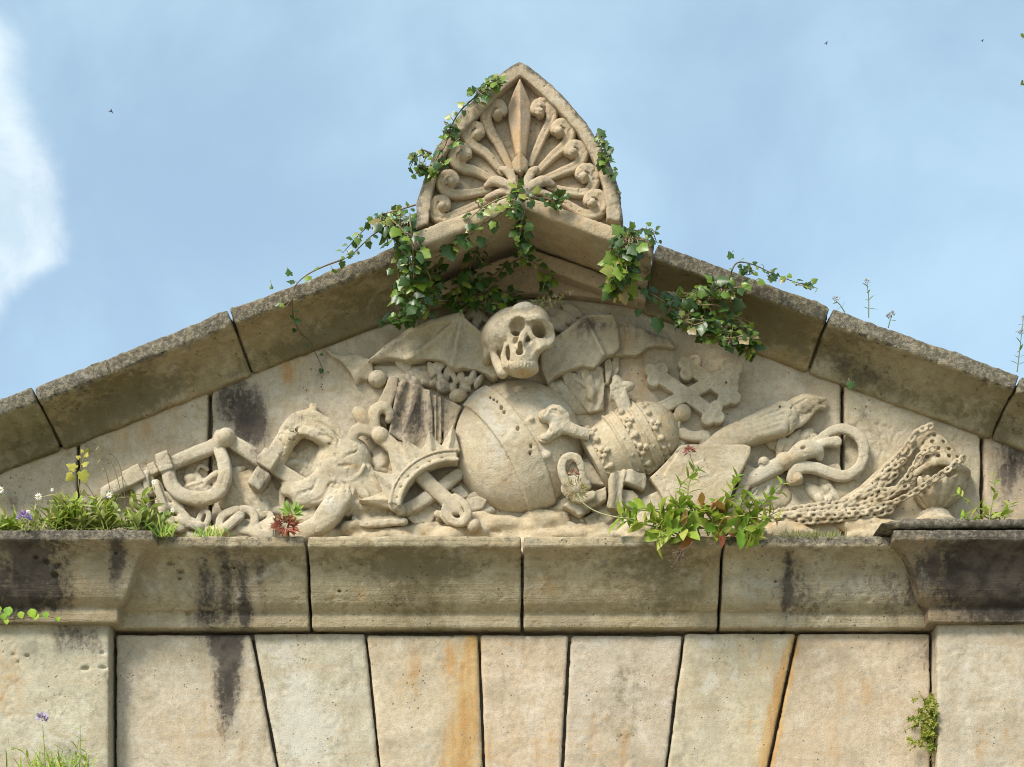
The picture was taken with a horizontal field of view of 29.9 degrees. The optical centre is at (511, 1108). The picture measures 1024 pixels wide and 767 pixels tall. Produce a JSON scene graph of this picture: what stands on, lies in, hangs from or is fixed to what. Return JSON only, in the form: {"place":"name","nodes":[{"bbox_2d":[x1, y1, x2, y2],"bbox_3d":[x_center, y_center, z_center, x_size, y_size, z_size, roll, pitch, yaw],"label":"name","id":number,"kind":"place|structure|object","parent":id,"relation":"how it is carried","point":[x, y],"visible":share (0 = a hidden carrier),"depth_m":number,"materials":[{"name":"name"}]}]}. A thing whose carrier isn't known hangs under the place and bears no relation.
{"place":"outdoors","nodes":[
{"label":"outdoors","id":0,"kind":"place"},
{"bbox_2d":[0,0,1023,398],"label":"sky","id":1,"kind":"structure","parent":0,"point":[243,143],"materials":[{"name":"blue"}]},
{"label":"ground","id":2,"kind":"structure","parent":0,"visible":0},
{"bbox_2d":[0,196,1023,766],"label":"stone gateway","id":3,"kind":"object","parent":2,"relation":"on","point":[444,652],"visible":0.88,"depth_m":8.96,"materials":[{"name":"stone"}]},
{"bbox_2d":[0,486,3,521],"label":"daisy","id":4,"kind":"object","parent":3,"relation":"on","point":[1,488],"visible":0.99,"depth_m":8.74,"materials":[{"name":"white plant"}]},
{"bbox_2d":[15,510,33,532],"bbox_3d":[-2.194,-2.637,8.633,0.083,0.111,0.078,0,0,26],"label":"scabious","id":5,"kind":"object","parent":3,"relation":"on","point":[22,514],"visible":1,"depth_m":8.63,"materials":[{"name":"purple plant"}]},
{"bbox_2d":[35,493,41,529],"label":"daisy","id":6,"kind":"object","parent":3,"relation":"on","point":[38,496],"visible":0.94,"depth_m":8.74,"materials":[{"name":"white plant"}]},
{"bbox_2d":[35,712,49,766],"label":"scabious","id":7,"kind":"object","parent":3,"relation":"on","point":[42,715],"visible":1,"depth_m":8.78,"materials":[{"name":"purple plant"}]},
{"bbox_2d":[0,607,89,624],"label":"trailing vine","id":8,"kind":"object","parent":3,"relation":"attached to","point":[8,611],"visible":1,"depth_m":8.79,"materials":[{"name":"green plant"}]},
{"bbox_2d":[7,727,94,766],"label":"leafy weeds","id":9,"kind":"object","parent":3,"relation":"on","point":[61,764],"visible":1,"depth_m":8.80,"materials":[{"name":"green plant"}]},
{"bbox_2d":[6,746,97,766],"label":"grass tuft","id":10,"kind":"object","parent":3,"relation":"on","point":[52,761],"visible":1,"depth_m":8.78,"materials":[{"name":"green plant"}]},
{"bbox_2d":[65,448,89,503],"bbox_3d":[-1.987,-2.824,8.799,0.113,0.398,0.045,0,0,0],"label":"vine sprig","id":11,"kind":"object","parent":3,"relation":"on","point":[83,475],"visible":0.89,"depth_m":8.78,"materials":[{"name":"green plant"}]},
{"bbox_2d":[0,485,182,542],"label":"leafy weeds","id":12,"kind":"object","parent":3,"relation":"on","point":[73,515],"visible":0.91,"depth_m":8.71,"materials":[{"name":"green plant"}]},
{"bbox_2d":[80,446,129,529],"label":"dry stalks","id":13,"kind":"object","parent":3,"relation":"on","point":[108,481],"visible":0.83,"depth_m":8.81,"materials":[{"name":"brown plant"}]},
{"bbox_2d":[104,491,112,527],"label":"daisy","id":14,"kind":"object","parent":3,"relation":"on","point":[109,494],"visible":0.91,"depth_m":8.74,"materials":[{"name":"white plant"}]},
{"bbox_2d":[151,480,160,523],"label":"daisy","id":15,"kind":"object","parent":3,"relation":"on","point":[153,481],"visible":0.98,"depth_m":8.74,"materials":[{"name":"white plant"}]},
{"bbox_2d":[144,516,180,536],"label":"grass tuft","id":16,"kind":"object","parent":3,"relation":"on","point":[168,530],"visible":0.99,"depth_m":8.69,"materials":[{"name":"green plant"}]},
{"bbox_2d":[184,524,231,536],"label":"grass tuft","id":17,"kind":"object","parent":3,"relation":"on","point":[207,532],"visible":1,"depth_m":8.79,"materials":[{"name":"green plant"}]},
{"bbox_2d":[269,500,304,537],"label":"succulent","id":18,"kind":"object","parent":3,"relation":"on","point":[293,521],"visible":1,"depth_m":8.73,"materials":[{"name":"green plant"}]},
{"bbox_2d":[269,259,342,373],"bbox_3d":[-0.932,-3.637,8.816,0.340,0.409,0.335,0,0,0],"label":"ivy","id":19,"kind":"object","parent":3,"relation":"attached to","point":[288,273],"visible":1,"depth_m":8.70,"materials":[{"name":"green plant"}]},
{"bbox_2d":[336,201,443,329],"bbox_3d":[-0.498,-3.811,8.731,0.464,0.522,0.441,0,0,29],"label":"ivy","id":20,"kind":"object","parent":3,"relation":"attached to","point":[413,298],"visible":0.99,"depth_m":8.62,"materials":[{"name":"green plant"}]},
{"bbox_2d":[420,175,573,313],"bbox_3d":[-0.069,-3.905,8.714,0.710,0.480,0.496,0,0,0],"label":"ivy","id":21,"kind":"object","parent":3,"relation":"attached to","point":[470,285],"visible":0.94,"depth_m":8.76,"materials":[{"name":"green plant"}]},
{"bbox_2d":[416,62,622,230],"bbox_3d":[0.031,-4.259,8.595,0.931,0.816,0.136,0,0,0],"label":"palmette antefix","id":22,"kind":"object","parent":3,"relation":"on","point":[529,126],"visible":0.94,"depth_m":8.57,"materials":[{"name":"stone"}]},
{"bbox_2d":[407,73,507,182],"bbox_3d":[-0.241,-4.338,8.496,0.446,0.488,0.086,0,0,0],"label":"ivy","id":23,"kind":"object","parent":22,"relation":"attached to","point":[494,82],"visible":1,"depth_m":8.49,"materials":[{"name":"green plant"}]},
{"bbox_2d":[593,128,620,194],"bbox_3d":[0.421,-4.191,8.500,0.126,0.302,0.069,0,0,0],"label":"ivy","id":24,"kind":"object","parent":22,"relation":"attached to","point":[602,160],"visible":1,"depth_m":8.49,"materials":[{"name":"green plant"}]},
{"bbox_2d":[100,301,970,564],"bbox_3d":[0.113,-3.157,8.853,4.064,1.256,0.332,0,0,0],"label":"carved relief","id":25,"kind":"object","parent":3,"relation":"attached to","point":[518,446],"visible":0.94,"depth_m":8.93,"materials":[{"name":"stone"}]},
{"bbox_2d":[597,221,661,304],"bbox_3d":[0.523,-3.761,8.596,0.291,0.338,0.373,0,0,0],"label":"ivy","id":26,"kind":"object","parent":3,"relation":"attached to","point":[623,271],"visible":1,"depth_m":8.49,"materials":[{"name":"green plant"}]},
{"bbox_2d":[563,445,788,569],"bbox_3d":[0.745,-2.719,8.693,1.030,0.585,0.268,0,0,0],"label":"valerian","id":27,"kind":"object","parent":3,"relation":"on","point":[720,523],"visible":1,"depth_m":8.69,"materials":[{"name":"green plant"}]},
{"bbox_2d":[634,251,817,361],"bbox_3d":[0.969,-3.650,8.727,0.826,0.474,0.220,0,0,0],"label":"ivy","id":28,"kind":"object","parent":3,"relation":"attached to","point":[697,300],"visible":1,"depth_m":8.70,"materials":[{"name":"green plant"}]},
{"bbox_2d":[765,528,867,538],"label":"grass tuft","id":29,"kind":"object","parent":3,"relation":"on","point":[813,534],"visible":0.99,"depth_m":8.77,"materials":[{"name":"green plant"}]},
{"bbox_2d":[832,296,844,312],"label":"wild flower","id":30,"kind":"object","parent":3,"relation":"on","point":[835,297],"visible":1,"depth_m":8.80,"materials":[{"name":"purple plant"}]},
{"bbox_2d":[846,373,854,389],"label":"ivy","id":31,"kind":"object","parent":3,"relation":"attached to","point":[850,384],"visible":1,"depth_m":8.90,"materials":[{"name":"green plant"}]},
{"bbox_2d":[863,278,873,317],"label":"wild flower","id":32,"kind":"object","parent":3,"relation":"on","point":[867,279],"visible":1,"depth_m":8.80,"materials":[{"name":"green plant"}]},
{"bbox_2d":[886,310,895,327],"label":"wild flower","id":33,"kind":"object","parent":3,"relation":"on","point":[890,315],"visible":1,"depth_m":8.80,"materials":[{"name":"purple plant"}]},
{"bbox_2d":[904,691,938,766],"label":"stonecrop","id":34,"kind":"object","parent":3,"relation":"attached to","point":[928,732],"visible":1,"depth_m":8.91,"materials":[{"name":"green plant"}]},
{"bbox_2d":[952,471,1017,519],"bbox_3d":[2.134,-2.754,8.668,0.323,0.262,0.131,0,0,0],"label":"young valerian","id":35,"kind":"object","parent":3,"relation":"on","point":[1006,510],"visible":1,"depth_m":8.67,"materials":[{"name":"green plant"}]},
{"bbox_2d":[1012,314,1023,371],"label":"wild flower","id":36,"kind":"object","parent":3,"relation":"on","point":[1021,346],"visible":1,"depth_m":8.75,"materials":[{"name":"green plant"}]}
]}

